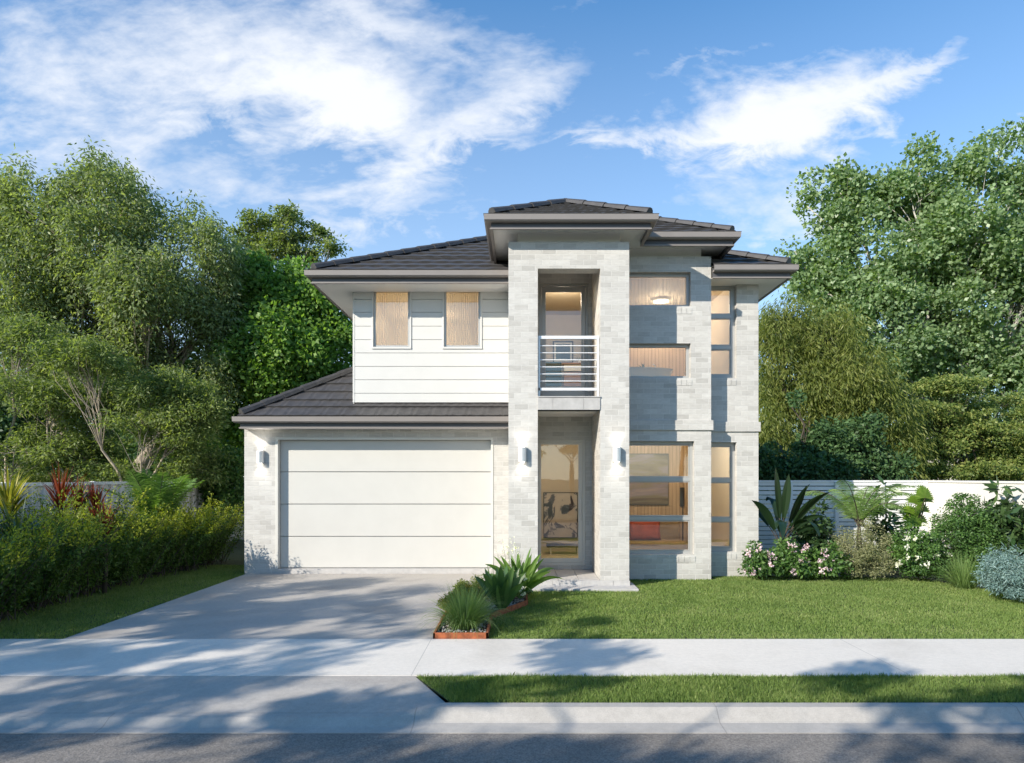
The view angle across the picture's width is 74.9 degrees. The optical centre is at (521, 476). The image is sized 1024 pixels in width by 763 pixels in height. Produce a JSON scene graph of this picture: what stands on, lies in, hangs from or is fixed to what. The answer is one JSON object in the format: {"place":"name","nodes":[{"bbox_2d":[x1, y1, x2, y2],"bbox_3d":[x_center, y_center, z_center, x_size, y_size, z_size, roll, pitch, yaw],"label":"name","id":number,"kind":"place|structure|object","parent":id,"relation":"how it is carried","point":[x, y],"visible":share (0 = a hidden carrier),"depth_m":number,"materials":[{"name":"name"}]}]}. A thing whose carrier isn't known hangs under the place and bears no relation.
{"place":"outdoors","nodes":[
{"label":"outdoors","id":0,"kind":"place"},
{"bbox_2d":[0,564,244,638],"bbox_3d":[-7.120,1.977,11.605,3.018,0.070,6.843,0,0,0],"label":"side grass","id":1,"kind":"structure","parent":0,"point":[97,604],"depth_m":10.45,"materials":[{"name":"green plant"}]},
{"bbox_2d":[2,523,243,638],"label":"side lawn soil","id":2,"kind":"structure","parent":0,"point":[236,557],"depth_m":12.77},
{"bbox_2d":[0,464,40,526],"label":"striped cordyline","id":3,"kind":"object","parent":2,"relation":"on","point":[7,493],"visible":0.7,"depth_m":10.74,"materials":[{"name":"green plant"}]},
{"bbox_2d":[0,501,50,595],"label":"hedge shrub","id":4,"kind":"object","parent":2,"relation":"on","point":[5,545],"visible":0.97,"depth_m":8.66,"materials":[{"name":"green plant"}]},
{"bbox_2d":[0,494,67,611],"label":"strap leaf plant","id":5,"kind":"object","parent":2,"relation":"on","point":[14,524],"visible":0.27,"depth_m":9.86,"materials":[{"name":"green plant"}]},
{"bbox_2d":[0,348,91,469],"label":"tree","id":6,"kind":"object","parent":2,"relation":"on","point":[5,421],"visible":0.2,"depth_m":39.34,"materials":[{"name":"green plant"}]},
{"bbox_2d":[0,499,93,621],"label":"hedge shrub","id":7,"kind":"object","parent":2,"relation":"on","point":[12,597],"visible":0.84,"depth_m":9.25,"materials":[{"name":"green plant"}]},
{"bbox_2d":[0,374,116,481],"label":"tree","id":8,"kind":"object","parent":2,"relation":"on","point":[30,419],"visible":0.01,"depth_m":40.85,"materials":[{"name":"green plant"}]},
{"bbox_2d":[39,462,87,523],"bbox_3d":[-7.726,0.878,11.301,0.727,2.305,0.653,0,0,-26],"label":"red cordyline","id":9,"kind":"object","parent":2,"relation":"on","point":[59,486],"visible":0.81,"depth_m":11.28,"materials":[{"name":"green plant"}]},
{"bbox_2d":[0,481,129,610],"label":"hedge shrub","id":10,"kind":"object","parent":2,"relation":"on","point":[46,587],"visible":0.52,"depth_m":10.20,"materials":[{"name":"green plant"}]},
{"bbox_2d":[1,482,164,598],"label":"hedge shrub","id":11,"kind":"object","parent":2,"relation":"on","point":[90,579],"visible":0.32,"depth_m":11.18,"materials":[{"name":"green plant"}]},
{"bbox_2d":[68,473,98,517],"bbox_3d":[-7.695,0.982,11.656,0.591,2.099,0.629,0,0,0],"label":"red cordyline","id":12,"kind":"object","parent":2,"relation":"on","point":[81,500],"visible":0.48,"depth_m":11.57,"materials":[{"name":"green plant"}]},
{"bbox_2d":[84,479,109,588],"bbox_3d":[-7.580,1.027,11.843,0.524,2.009,0.601,0,0,0],"label":"red cordyline","id":13,"kind":"object","parent":2,"relation":"on","point":[94,502],"visible":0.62,"depth_m":11.86,"materials":[{"name":"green plant"}]},
{"bbox_2d":[19,490,185,589],"bbox_3d":[-7.526,1.114,12.052,2.553,1.745,2.572,0,0,0],"label":"hedge shrub","id":14,"kind":"object","parent":2,"relation":"on","point":[131,561],"visible":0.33,"depth_m":12.05,"materials":[{"name":"green plant"}]},
{"bbox_2d":[86,501,120,593],"bbox_3d":[-7.138,1.171,11.377,0.405,1.719,0.470,0,0,26],"label":"red cordyline","id":15,"kind":"object","parent":2,"relation":"on","point":[104,585],"visible":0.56,"depth_m":11.37,"materials":[{"name":"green plant"}]},
{"bbox_2d":[0,481,232,541],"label":"side fence","id":16,"kind":"object","parent":2,"relation":"on","point":[108,485],"visible":0.09,"depth_m":14.20,"materials":[{"name":"grey metal"}]},
{"bbox_2d":[0,308,237,494],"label":"gum tree","id":17,"kind":"object","parent":2,"relation":"on","point":[87,400],"visible":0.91,"depth_m":17.20,"materials":[{"name":"green plant"}]},
{"bbox_2d":[0,135,252,471],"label":"gum tree","id":18,"kind":"object","parent":2,"relation":"on","point":[131,290],"visible":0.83,"depth_m":20.96,"materials":[{"name":"green plant"}]},
{"bbox_2d":[64,488,218,579],"bbox_3d":[-7.389,1.105,13.205,2.532,1.764,2.305,0,0,32],"label":"hedge shrub","id":19,"kind":"object","parent":2,"relation":"on","point":[159,550],"visible":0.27,"depth_m":13.16,"materials":[{"name":"green plant"}]},
{"bbox_2d":[100,469,204,574],"bbox_3d":[-7.389,0.947,13.630,1.751,2.206,1.668,0,0,0],"label":"palm","id":20,"kind":"object","parent":2,"relation":"on","point":[168,491],"visible":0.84,"depth_m":13.32,"materials":[{"name":"green plant"}]},
{"bbox_2d":[107,497,241,572],"bbox_3d":[-7.170,1.182,14.256,2.394,1.616,2.597,0,0,0],"label":"hedge shrub","id":21,"kind":"object","parent":2,"relation":"on","point":[196,554],"visible":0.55,"depth_m":14.05,"materials":[{"name":"green plant"}]},
{"bbox_2d":[110,382,239,480],"bbox_3d":[-19.083,-2.491,38.100,10.152,9.353,7.371,0,0,-24],"label":"tree","id":22,"kind":"object","parent":2,"relation":"on","point":[134,446],"visible":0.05,"depth_m":36.24,"materials":[{"name":"green plant"}]},
{"bbox_2d":[152,491,243,565],"bbox_3d":[-7.379,1.162,15.195,2.928,1.649,2.192,0,0,0],"label":"hedge shrub","id":23,"kind":"object","parent":2,"relation":"on","point":[226,532],"visible":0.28,"depth_m":15.11,"materials":[{"name":"green plant"}]},
{"bbox_2d":[168,435,243,530],"bbox_3d":[-8.918,0.464,19.058,2.810,3.306,1.773,0,0,0],"label":"laurel shrub","id":24,"kind":"object","parent":2,"relation":"on","point":[220,493],"visible":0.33,"depth_m":18.78,"materials":[{"name":"green plant"}]},
{"bbox_2d":[229,487,243,540],"bbox_3d":[-7.345,1.050,20.505,3.190,1.900,0.110,0,0,0],"label":"slatted fence","id":25,"kind":"object","parent":2,"relation":"on","point":[242,531],"visible":0.01,"depth_m":20.50,"materials":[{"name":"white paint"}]},
{"bbox_2d":[169,246,352,475],"bbox_3d":[-8.866,-3.028,23.430,7.898,10.328,5.002,0,0,0],"label":"broadleaf tree","id":26,"kind":"object","parent":2,"relation":"on","point":[298,328],"visible":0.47,"depth_m":22.65,"materials":[{"name":"green plant"}]},
{"bbox_2d":[225,199,352,273],"bbox_3d":[-11.632,-5.709,32.979,6.521,15.686,2.798,0,0,0],"label":"broadleaf tree","id":27,"kind":"object","parent":2,"relation":"on","point":[285,240],"visible":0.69,"depth_m":32.66,"materials":[{"name":"green plant"}]},
{"bbox_2d":[64,574,484,638],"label":"driveway","id":28,"kind":"structure","parent":0,"point":[318,606],"depth_m":9.95,"materials":[{"name":"concrete"}]},
{"bbox_2d":[0,734,1023,762],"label":"road","id":29,"kind":"structure","parent":0,"point":[511,748],"depth_m":5.19,"materials":[{"name":"grey asphalt"}]},
{"bbox_2d":[0,0,1023,476],"label":"sky","id":30,"kind":"structure","parent":0,"point":[391,125],"materials":[{"name":"blue"}]},
{"bbox_2d":[427,479,975,702],"bbox_3d":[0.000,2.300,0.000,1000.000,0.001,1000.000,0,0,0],"label":"ground","id":31,"kind":"structure","parent":0,"point":[442,698],"depth_m":7.11,"materials":[{"name":"soil"}]},
{"bbox_2d":[0,676,444,712],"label":"driveway crossover","id":32,"kind":"object","parent":31,"relation":"on","point":[204,694],"visible":0.83,"depth_m":6.20,"materials":[{"name":"concrete"}]},
{"bbox_2d":[0,639,1023,685],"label":"footpath","id":33,"kind":"structure","parent":31,"relation":"on","point":[283,657],"depth_m":7.35,"materials":[{"name":"concrete"}]},
{"bbox_2d":[0,703,1023,733],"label":"kerb","id":34,"kind":"structure","parent":31,"relation":"on","point":[722,718],"depth_m":5.69,"materials":[{"name":"concrete"}]},
{"bbox_2d":[416,671,1023,702],"bbox_3d":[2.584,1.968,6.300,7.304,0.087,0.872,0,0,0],"label":"verge grass","id":35,"kind":"structure","parent":0,"point":[658,692],"depth_m":6.25,"materials":[{"name":"green plant"}]},
{"bbox_2d":[488,499,1023,638],"bbox_3d":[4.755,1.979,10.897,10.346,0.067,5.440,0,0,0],"label":"lawn","id":36,"kind":"structure","parent":0,"point":[716,587],"depth_m":9.87,"materials":[{"name":"green plant"}]},
{"bbox_2d":[433,595,527,638],"bbox_3d":[-0.489,1.976,10.059,1.191,0.109,3.712,0,0,0],"label":"garden edging","id":37,"kind":"object","parent":36,"relation":"on","point":[460,635],"visible":0.41,"depth_m":8.22,"materials":[{"name":"metal"}]},
{"bbox_2d":[439,591,525,631],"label":"planting bed soil","id":38,"kind":"structure","parent":36,"relation":"on","point":[485,624],"depth_m":8.82,"materials":[{"name":"brown soil"}]},
{"bbox_2d":[437,589,482,613],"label":"ground cover","id":39,"kind":"object","parent":38,"relation":"on","point":[445,598],"visible":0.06,"depth_m":9.44,"materials":[{"name":"green plant"}]},
{"bbox_2d":[416,580,511,637],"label":"ornamental grass","id":40,"kind":"object","parent":38,"relation":"on","point":[464,615],"depth_m":8.57,"materials":[{"name":"green plant"}]},
{"bbox_2d":[449,574,487,599],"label":"ground cover","id":41,"kind":"object","parent":38,"relation":"on","point":[463,583],"visible":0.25,"depth_m":10.20,"materials":[{"name":"green plant"}]},
{"bbox_2d":[433,581,510,621],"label":"ornamental grass","id":42,"kind":"object","parent":38,"relation":"on","point":[471,596],"depth_m":9.22,"materials":[{"name":"green plant"}]},
{"bbox_2d":[437,597,523,631],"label":"pebbles","id":43,"kind":"object","parent":38,"relation":"on","point":[479,625],"visible":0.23,"depth_m":8.77,"materials":[{"name":"white gravel"}]},
{"bbox_2d":[475,565,525,608],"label":"agave","id":44,"kind":"object","parent":38,"relation":"on","point":[505,585],"visible":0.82,"depth_m":9.66,"materials":[{"name":"green plant"}]},
{"bbox_2d":[495,537,527,568],"bbox_3d":[-0.143,1.484,11.040,0.678,0.976,0.779,0,0,25],"label":"flower spray","id":45,"kind":"object","parent":38,"relation":"on","point":[507,553],"visible":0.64,"depth_m":11.10,"materials":[{"name":"grey plant"}]},
{"bbox_2d":[502,563,529,598],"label":"flowering shrub","id":46,"kind":"object","parent":38,"relation":"on","point":[523,593],"visible":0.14,"depth_m":10.40,"materials":[{"name":"green plant"}]},
{"bbox_2d":[486,548,561,597],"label":"lily plant","id":47,"kind":"object","parent":38,"relation":"on","point":[529,569],"visible":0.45,"depth_m":10.70,"materials":[{"name":"green plant"}]},
{"bbox_2d":[232,198,798,591],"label":"house","id":48,"kind":"structure","parent":36,"relation":"on","point":[390,459],"depth_m":13.45,"materials":[{"name":"brick"}]},
{"bbox_2d":[256,450,263,463],"bbox_3d":[-5.339,-0.391,13.659,0.150,0.268,0.120,0,0,0],"label":"wall lamp","id":49,"kind":"object","parent":48,"relation":"attached to","point":[259,456],"visible":1,"depth_m":13.62,"materials":[{"name":"metal"}]},
{"bbox_2d":[275,438,492,568],"bbox_3d":[-2.806,0.604,13.808,4.469,2.791,0.203,0,0,0],"label":"garage door","id":50,"kind":"structure","parent":48,"relation":"in","point":[340,502],"depth_m":13.85,"materials":[{"name":"paint"}]},
{"bbox_2d":[376,294,407,344],"bbox_3d":[-2.659,-3.135,14.020,0.953,1.382,0.048,0,0,0],"label":"curtain","id":51,"kind":"object","parent":48,"relation":"hanging from","point":[391,319],"visible":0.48,"depth_m":14.02,"materials":[{"name":"beige fabric"}]},
{"bbox_2d":[372,292,411,348],"bbox_3d":[-2.659,-3.242,13.756,0.813,1.266,0.117,0,0,0],"label":"window","id":52,"kind":"structure","parent":48,"relation":"in","point":[374,346],"depth_m":13.74,"materials":[{"name":"grey metal"}]},
{"bbox_2d":[442,292,481,348],"bbox_3d":[-1.210,-3.242,13.756,0.813,1.266,0.117,0,0,0],"label":"window","id":53,"kind":"structure","parent":48,"relation":"in","point":[444,294],"depth_m":13.74,"materials":[{"name":"grey metal"}]},
{"bbox_2d":[447,294,477,344],"bbox_3d":[-1.210,-3.135,14.020,0.953,1.382,0.048,0,0,0],"label":"curtain","id":54,"kind":"object","parent":48,"relation":"hanging from","point":[462,319],"visible":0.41,"depth_m":14.02,"materials":[{"name":"beige fabric"}]},
{"bbox_2d":[518,447,525,461],"bbox_3d":[0.019,-0.388,11.999,0.150,0.268,0.120,0,0,0],"label":"wall lamp","id":55,"kind":"object","parent":48,"relation":"attached to","point":[521,454],"visible":1,"depth_m":11.95,"materials":[{"name":"metal"}]},
{"bbox_2d":[546,362,561,385],"bbox_3d":[0.715,-2.061,15.550,0.430,1.119,0.500,0,0,0],"label":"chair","id":56,"kind":"object","parent":48,"relation":"on","point":[553,371],"visible":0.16,"depth_m":15.30,"materials":[{"name":"white fabric"}]},
{"bbox_2d":[543,492,577,537],"bbox_3d":[0.999,0.990,16.964,0.874,1.160,0.028,0,0,0],"label":"picture","id":57,"kind":"object","parent":48,"relation":"attached to","point":[560,514],"visible":1,"depth_m":16.96,"materials":[{"name":"beige paint"}]},
{"bbox_2d":[546,543,577,553],"bbox_3d":[1.040,1.785,16.400,0.840,0.230,0.400,0,0,0],"label":"bench","id":58,"kind":"object","parent":48,"relation":"in","point":[561,545],"visible":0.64,"depth_m":16.21,"materials":[{"name":"grey wood"}]},
{"bbox_2d":[541,442,582,561],"bbox_3d":[0.827,0.529,13.583,0.845,2.445,0.094,0,0,0],"label":"glazed door","id":59,"kind":"structure","parent":48,"relation":"in","point":[580,444],"depth_m":13.58,"materials":[{"name":"paint"}]},
{"bbox_2d":[553,341,572,361],"bbox_3d":[1.062,-3.150,16.964,0.518,0.553,0.028,0,0,0],"label":"picture","id":60,"kind":"object","parent":48,"relation":"attached to","point":[562,349],"visible":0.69,"depth_m":16.96,"materials":[{"name":"white paper"}]},
{"bbox_2d":[541,287,584,395],"bbox_3d":[0.859,-2.715,13.583,0.895,2.257,0.094,0,0,0],"label":"glazed door","id":61,"kind":"structure","parent":48,"relation":"in","point":[543,289],"depth_m":13.58,"materials":[{"name":"grey metal"}]},
{"bbox_2d":[561,362,580,385],"bbox_3d":[1.120,-2.111,16.275,1.040,1.183,0.750,0,0,0],"label":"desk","id":62,"kind":"object","parent":48,"relation":"on","point":[571,371],"visible":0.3,"depth_m":15.95,"materials":[{"name":"brown wood"}]},
{"bbox_2d":[612,447,620,461],"bbox_3d":[1.719,-0.388,11.999,0.150,0.268,0.120,0,0,0],"label":"wall lamp","id":63,"kind":"object","parent":48,"relation":"attached to","point":[616,454],"visible":1,"depth_m":11.95,"materials":[{"name":"metal"}]},
{"bbox_2d":[629,454,668,504],"bbox_3d":[2.941,0.076,16.124,1.224,1.241,0.028,0,0,0],"label":"picture","id":64,"kind":"object","parent":48,"relation":"attached to","point":[648,493],"visible":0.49,"depth_m":16.12,"materials":[{"name":"beige paint"}]},
{"bbox_2d":[629,364,672,375],"bbox_3d":[2.350,-2.002,14.400,1.826,0.984,0.916,0,0,-9],"label":"bathtub","id":65,"kind":"object","parent":48,"relation":"in","point":[645,371],"visible":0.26,"depth_m":14.02,"materials":[{"name":"white ceramic"}]},
{"bbox_2d":[629,278,684,304],"bbox_3d":[2.699,-3.535,13.300,1.440,0.793,0.036,0,0,0],"label":"curtain","id":66,"kind":"object","parent":48,"relation":"hanging from","point":[657,291],"visible":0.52,"depth_m":13.30,"materials":[{"name":"white fabric"}]},
{"bbox_2d":[629,522,687,548],"bbox_3d":[2.850,1.484,15.440,1.800,0.929,1.080,0,0,0],"label":"sofa","id":67,"kind":"object","parent":48,"relation":"in","point":[670,534],"visible":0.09,"depth_m":15.14,"materials":[{"name":"beige fabric"}]},
{"bbox_2d":[629,522,660,539],"bbox_3d":[2.850,1.245,15.470,0.750,0.450,0.241,0,0,0],"label":"cushion","id":68,"kind":"object","parent":67,"relation":"on","point":[644,530],"visible":0.9,"depth_m":15.39,"materials":[{"name":"red fabric"}]},
{"bbox_2d":[629,274,691,313],"bbox_3d":[2.637,-3.546,13.041,1.336,0.811,0.199,0,0,0],"label":"window","id":69,"kind":"structure","parent":48,"relation":"in","point":[636,310],"depth_m":13.07,"materials":[{"name":"grey metal"}]},
{"bbox_2d":[629,345,691,385],"bbox_3d":[2.637,-2.162,13.041,1.336,0.818,0.199,0,0,0],"label":"window","id":70,"kind":"structure","parent":48,"relation":"in","point":[636,382],"depth_m":13.07,"materials":[{"name":"grey metal"}]},
{"bbox_2d":[629,442,694,561],"bbox_3d":[2.671,0.495,13.041,1.405,2.343,0.199,0,0,0],"label":"window","id":71,"kind":"structure","parent":48,"relation":"in","point":[688,518],"depth_m":13.07,"materials":[{"name":"grey metal"}]},
{"bbox_2d":[680,487,683,540],"bbox_3d":[3.880,1.111,16.010,0.240,1.677,0.260,0,0,0],"label":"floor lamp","id":72,"kind":"object","parent":48,"relation":"in","point":[682,496],"visible":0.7,"depth_m":16.09,"materials":[{"name":"black paint"}]},
{"bbox_2d":[711,286,735,384],"bbox_3d":[3.982,-2.817,13.391,0.604,2.026,0.199,0,0,0],"label":"window","id":73,"kind":"structure","parent":48,"relation":"in","point":[730,316],"depth_m":13.42,"materials":[{"name":"grey metal"}]},
{"bbox_2d":[711,443,735,558],"bbox_3d":[3.982,0.488,13.391,0.604,2.325,0.199,0,0,0],"label":"window","id":74,"kind":"structure","parent":48,"relation":"in","point":[731,518],"depth_m":13.42,"materials":[{"name":"grey metal"}]},
{"bbox_2d":[737,540,781,579],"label":"flowering shrub","id":75,"kind":"object","parent":36,"relation":"on","point":[758,565],"visible":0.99,"depth_m":12.74,"materials":[{"name":"green plant"}]},
{"bbox_2d":[767,536,818,579],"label":"flowering shrub","id":76,"kind":"object","parent":36,"relation":"on","point":[792,561],"visible":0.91,"depth_m":12.75,"materials":[{"name":"green plant"}]},
{"bbox_2d":[752,467,839,575],"bbox_3d":[5.425,0.918,13.317,1.861,2.204,1.568,0,0,0],"label":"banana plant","id":77,"kind":"object","parent":36,"relation":"on","point":[780,503],"visible":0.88,"depth_m":13.31,"materials":[{"name":"green plant"}]},
{"bbox_2d":[758,364,858,476],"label":"tree","id":78,"kind":"object","parent":36,"relation":"on","point":[796,417],"visible":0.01,"depth_m":50.06,"materials":[{"name":"green plant"}]},
{"bbox_2d":[786,500,836,555],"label":"leafy shrub","id":79,"kind":"object","parent":36,"relation":"on","point":[815,540],"visible":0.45,"depth_m":13.50,"materials":[{"name":"green plant"}]},
{"bbox_2d":[802,540,856,579],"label":"flowering shrub","id":80,"kind":"object","parent":36,"relation":"on","point":[826,565],"visible":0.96,"depth_m":12.73,"materials":[{"name":"green plant"}]},
{"bbox_2d":[758,389,920,512],"bbox_3d":[10.448,-0.433,22.997,6.167,5.113,3.534,0,0,0],"label":"laurel shrub","id":81,"kind":"object","parent":36,"relation":"on","point":[824,451],"visible":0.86,"depth_m":22.56,"materials":[{"name":"green plant"}]},
{"bbox_2d":[758,480,927,555],"bbox_3d":[7.217,1.050,16.005,4.996,1.900,0.110,0,0,0],"label":"slatted fence","id":82,"kind":"object","parent":36,"relation":"on","point":[794,495],"visible":0.18,"depth_m":16.00,"materials":[{"name":"white paint"}]},
{"bbox_2d":[758,284,947,512],"bbox_3d":[12.932,-2.728,27.038,9.398,9.754,5.064,0,0,0],"label":"willow tree","id":83,"kind":"object","parent":36,"relation":"on","point":[825,384],"visible":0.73,"depth_m":26.31,"materials":[{"name":"green plant"}]},
{"bbox_2d":[805,480,915,576],"bbox_3d":[6.701,1.061,13.267,1.812,1.978,2.049,0,0,-17],"label":"palm","id":84,"kind":"object","parent":36,"relation":"on","point":[853,508],"visible":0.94,"depth_m":13.12,"materials":[{"name":"green plant"}]},
{"bbox_2d":[827,517,899,578],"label":"olive bush","id":85,"kind":"object","parent":36,"relation":"on","point":[862,557],"visible":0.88,"depth_m":12.78,"materials":[{"name":"green plant"}]},
{"bbox_2d":[861,474,916,562],"bbox_3d":[7.670,1.021,13.944,1.295,2.164,1.163,0,0,0],"label":"frangipani","id":86,"kind":"object","parent":36,"relation":"on","point":[888,526],"visible":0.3,"depth_m":13.90,"materials":[{"name":"green plant"}]},
{"bbox_2d":[758,117,1023,479],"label":"poplar tree","id":87,"kind":"object","parent":36,"relation":"on","point":[934,277],"visible":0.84,"depth_m":36.68,"materials":[{"name":"green plant"}]},
{"bbox_2d":[807,396,982,499],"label":"tree","id":88,"kind":"object","parent":36,"relation":"on","point":[922,455],"visible":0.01,"depth_m":52.12,"materials":[{"name":"green plant"}]},
{"bbox_2d":[899,483,933,534],"bbox_3d":[8.169,1.072,13.854,0.822,1.860,0.516,0,0,0],"label":"fan palm","id":89,"kind":"object","parent":36,"relation":"on","point":[920,497],"visible":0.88,"depth_m":13.79,"materials":[{"name":"green plant"}]},
{"bbox_2d":[886,522,952,580],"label":"flowering shrub","id":90,"kind":"object","parent":36,"relation":"on","point":[918,561],"visible":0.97,"depth_m":12.55,"materials":[{"name":"green plant"}]},
{"bbox_2d":[889,371,1023,480],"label":"maple tree","id":91,"kind":"object","parent":36,"relation":"on","point":[965,429],"visible":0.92,"depth_m":28.36,"materials":[{"name":"green plant"}]},
{"bbox_2d":[913,322,1018,456],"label":"tree","id":92,"kind":"object","parent":36,"relation":"on","point":[998,414],"visible":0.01,"depth_m":55.27,"materials":[{"name":"green plant"}]},
{"bbox_2d":[929,493,1011,578],"bbox_3d":[8.558,1.204,12.840,1.447,1.809,1.295,0,0,0],"label":"round shrub","id":93,"kind":"object","parent":36,"relation":"on","point":[968,535],"visible":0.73,"depth_m":12.61,"materials":[{"name":"green plant"}]},
{"bbox_2d":[927,480,1023,569],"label":"garden wall","id":94,"kind":"structure","parent":36,"relation":"on","point":[942,491],"depth_m":14.76,"materials":[{"name":"white paint"}]},
{"bbox_2d":[970,542,1023,601],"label":"blue bush","id":95,"kind":"object","parent":36,"relation":"on","point":[1009,578],"visible":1,"depth_m":10.54,"materials":[{"name":"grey plant"}]},
{"bbox_2d":[975,475,1023,573],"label":"magnolia plant","id":96,"kind":"object","parent":36,"relation":"on","point":[1011,523],"visible":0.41,"depth_m":12.61,"materials":[{"name":"green plant"}]},
{"bbox_2d":[924,548,995,590],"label":"ornamental grass","id":97,"kind":"object","parent":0,"point":[963,578],"depth_m":11.84,"materials":[{"name":"green plant"}]}
]}

